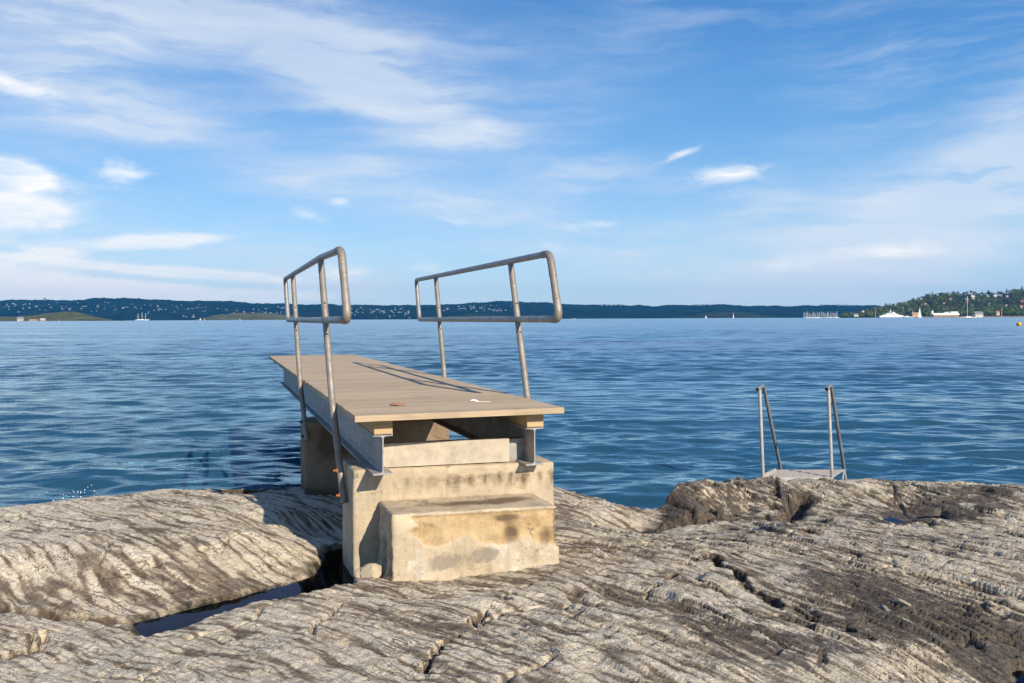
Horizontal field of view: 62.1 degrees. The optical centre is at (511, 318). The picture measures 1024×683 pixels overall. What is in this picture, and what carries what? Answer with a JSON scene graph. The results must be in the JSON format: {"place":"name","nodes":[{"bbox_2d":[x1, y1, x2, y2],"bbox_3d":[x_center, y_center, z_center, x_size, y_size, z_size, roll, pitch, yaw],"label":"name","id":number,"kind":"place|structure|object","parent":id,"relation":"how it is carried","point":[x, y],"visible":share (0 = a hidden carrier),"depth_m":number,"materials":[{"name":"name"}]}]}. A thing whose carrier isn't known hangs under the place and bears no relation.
{"place":"outdoors","nodes":[
{"label":"outdoors","id":0,"kind":"place"},
{"bbox_2d":[0,311,118,320],"bbox_3d":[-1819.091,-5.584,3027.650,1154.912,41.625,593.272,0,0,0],"label":"island","id":1,"kind":"structure","parent":0,"point":[66,316],"depth_m":2920.54,"materials":[{"name":"green plant"}]},
{"bbox_2d":[195,313,300,319],"bbox_3d":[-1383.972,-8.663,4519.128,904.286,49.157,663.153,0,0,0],"label":"island","id":2,"kind":"structure","parent":0,"point":[252,316],"depth_m":4379.85,"materials":[{"name":"green plant"}]},
{"bbox_2d":[0,297,882,320],"bbox_3d":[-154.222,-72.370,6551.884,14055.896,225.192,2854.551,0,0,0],"label":"hills","id":3,"kind":"structure","parent":0,"point":[130,312],"depth_m":5879.37,"materials":[{"name":"green plant"}]},
{"bbox_2d":[447,314,491,316],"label":"island","id":4,"kind":"structure","parent":0,"point":[474,315],"depth_m":4782.53,"materials":[{"name":"green plant"}]},
{"bbox_2d":[0,476,1023,682],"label":"rocky shore","id":5,"kind":"structure","parent":0,"point":[807,580],"depth_m":4.18,"materials":[{"name":"stone"}]},
{"bbox_2d":[133,549,354,636],"bbox_3d":[-1.218,1.490,4.605,0.722,0.001,1.849,0,0,28],"label":"rock pool","id":6,"kind":"object","parent":5,"relation":"on","point":[334,570],"visible":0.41,"depth_m":4.57,"materials":[{"name":"liquid"}]},
{"bbox_2d":[341,612,348,616],"bbox_3d":[-0.757,1.347,3.866,0.037,0.028,0.031,0,0,-12],"label":"loose stone","id":7,"kind":"object","parent":5,"relation":"on","point":[345,614],"visible":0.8,"depth_m":3.86,"materials":[{"name":"grey stone"}]},
{"bbox_2d":[354,567,361,577],"bbox_3d":[-0.827,1.414,4.711,0.095,0.070,0.072,0,0,-15],"label":"broken concrete","id":8,"kind":"object","parent":5,"relation":"on","point":[357,573],"visible":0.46,"depth_m":4.67,"materials":[{"name":"beige concrete"}]},
{"bbox_2d":[360,563,382,577],"bbox_3d":[-0.776,1.399,4.686,0.128,0.107,0.094,0,-10,6],"label":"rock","id":9,"kind":"object","parent":5,"relation":"on","point":[374,570],"visible":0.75,"depth_m":4.66,"materials":[{"name":"beige stone"}]},
{"bbox_2d":[300,417,448,495],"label":"concrete pier","id":10,"kind":"structure","parent":5,"relation":"on","point":[318,467],"depth_m":7.25,"materials":[{"name":"beige concrete"}]},
{"bbox_2d":[342,455,553,577],"bbox_3d":[-0.410,1.258,5.213,1.278,0.788,0.465,0,0,-12],"label":"concrete abutment","id":11,"kind":"object","parent":5,"relation":"on","point":[367,491],"visible":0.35,"depth_m":4.99,"materials":[{"name":"beige concrete"}]},
{"bbox_2d":[269,246,563,503],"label":"diving platform","id":12,"kind":"structure","parent":11,"relation":"on","point":[345,401],"depth_m":5.53,"materials":[{"name":"beige wood"}]},
{"bbox_2d":[390,403,404,405],"bbox_3d":[-0.692,0.517,5.118,0.076,0.018,0.074,0,0,31],"label":"dry leaf","id":13,"kind":"object","parent":12,"relation":"on","point":[399,404],"visible":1,"depth_m":5.11,"materials":[{"name":"brown plant"}]},
{"bbox_2d":[376,493,558,581],"bbox_3d":[-0.268,1.322,4.821,1.039,0.558,0.432,0,0,-12],"label":"concrete step","id":14,"kind":"object","parent":5,"relation":"on","point":[442,539],"visible":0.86,"depth_m":4.66,"materials":[{"name":"beige concrete"}]},
{"bbox_2d":[701,571,714,580],"bbox_3d":[0.966,1.276,4.206,0.065,0.038,0.102,-2,4,39],"label":"loose stone","id":15,"kind":"object","parent":5,"relation":"on","point":[707,575],"visible":0.96,"depth_m":4.18,"materials":[{"name":"grey stone"}]},
{"bbox_2d":[755,384,846,480],"bbox_3d":[2.991,1.212,8.701,0.662,1.118,1.317,0,0,31],"label":"bathing ladder","id":16,"kind":"object","parent":5,"relation":"on","point":[830,473],"visible":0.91,"depth_m":8.51,"materials":[{"name":"silver metal"}]},
{"bbox_2d":[879,605,889,611],"bbox_3d":[1.666,1.300,3.816,0.032,0.037,0.064,0,0,-18],"label":"loose stone","id":17,"kind":"object","parent":5,"relation":"on","point":[884,607],"visible":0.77,"depth_m":3.80,"materials":[{"name":"grey stone"}]},
{"bbox_2d":[883,518,903,522],"bbox_3d":[2.660,1.430,5.999,0.198,0.001,0.247,0,0,0],"label":"rock pool","id":18,"kind":"object","parent":5,"relation":"on","point":[893,520],"visible":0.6,"depth_m":6.03,"materials":[{"name":"liquid"}]},
{"bbox_2d":[893,597,910,605],"bbox_3d":[1.763,1.282,3.852,0.022,0.024,0.107,-15,7,-23],"label":"loose stone","id":19,"kind":"object","parent":5,"relation":"on","point":[900,601],"visible":1,"depth_m":3.85,"materials":[{"name":"stone"}]},
{"bbox_2d":[914,516,945,518],"bbox_3d":[3.017,1.436,6.071,0.356,0.001,0.239,0,0,-14],"label":"rock pool","id":20,"kind":"object","parent":5,"relation":"on","point":[937,517],"visible":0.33,"depth_m":6.15,"materials":[{"name":"liquid"}]},
{"bbox_2d":[1012,670,1023,682],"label":"rock pool","id":21,"kind":"object","parent":5,"relation":"on","point":[1019,676],"depth_m":3.32,"materials":[{"name":"liquid"}]},
{"bbox_2d":[0,317,1023,509],"bbox_3d":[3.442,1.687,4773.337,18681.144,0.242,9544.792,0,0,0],"label":"water","id":22,"kind":"structure","parent":0,"point":[656,412],"depth_m":18.58,"materials":[{"name":"blue liquid"}]},
{"bbox_2d":[877,309,904,317],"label":"ferry","id":23,"kind":"object","parent":22,"relation":"on","point":[891,315],"visible":1,"depth_m":2373.40,"materials":[{"name":"paint"}]},
{"bbox_2d":[914,317,954,317],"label":"stone quay","id":24,"kind":"structure","parent":22,"relation":"in","point":[936,317],"depth_m":2405.00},
{"bbox_2d":[973,311,982,316],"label":"house","id":25,"kind":"structure","parent":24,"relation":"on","point":[978,313],"depth_m":2417.44,"materials":[{"name":"metal"}]},
{"bbox_2d":[929,311,958,316],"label":"quay building","id":26,"kind":"structure","parent":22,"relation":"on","point":[947,314],"depth_m":2420.00,"materials":[{"name":"white paint"}]},
{"bbox_2d":[960,296,976,317],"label":"sailing yacht","id":27,"kind":"object","parent":22,"relation":"on","point":[967,312],"visible":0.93,"depth_m":899.57,"materials":[{"name":"white paint"}]},
{"bbox_2d":[0,0,1023,305],"label":"sky","id":28,"kind":"structure","parent":0,"point":[661,152],"materials":[{"name":"blue"}]},
{"bbox_2d":[677,311,779,317],"bbox_3d":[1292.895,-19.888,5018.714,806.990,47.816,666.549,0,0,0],"label":"island","id":29,"kind":"structure","parent":0,"point":[728,315],"depth_m":4887.26,"materials":[{"name":"green plant"}]},
{"bbox_2d":[840,289,1023,317],"bbox_3d":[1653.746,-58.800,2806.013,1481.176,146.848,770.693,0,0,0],"label":"headland","id":30,"kind":"structure","parent":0,"point":[908,307],"depth_m":2628.65,"materials":[{"name":"green plant"}]}
]}

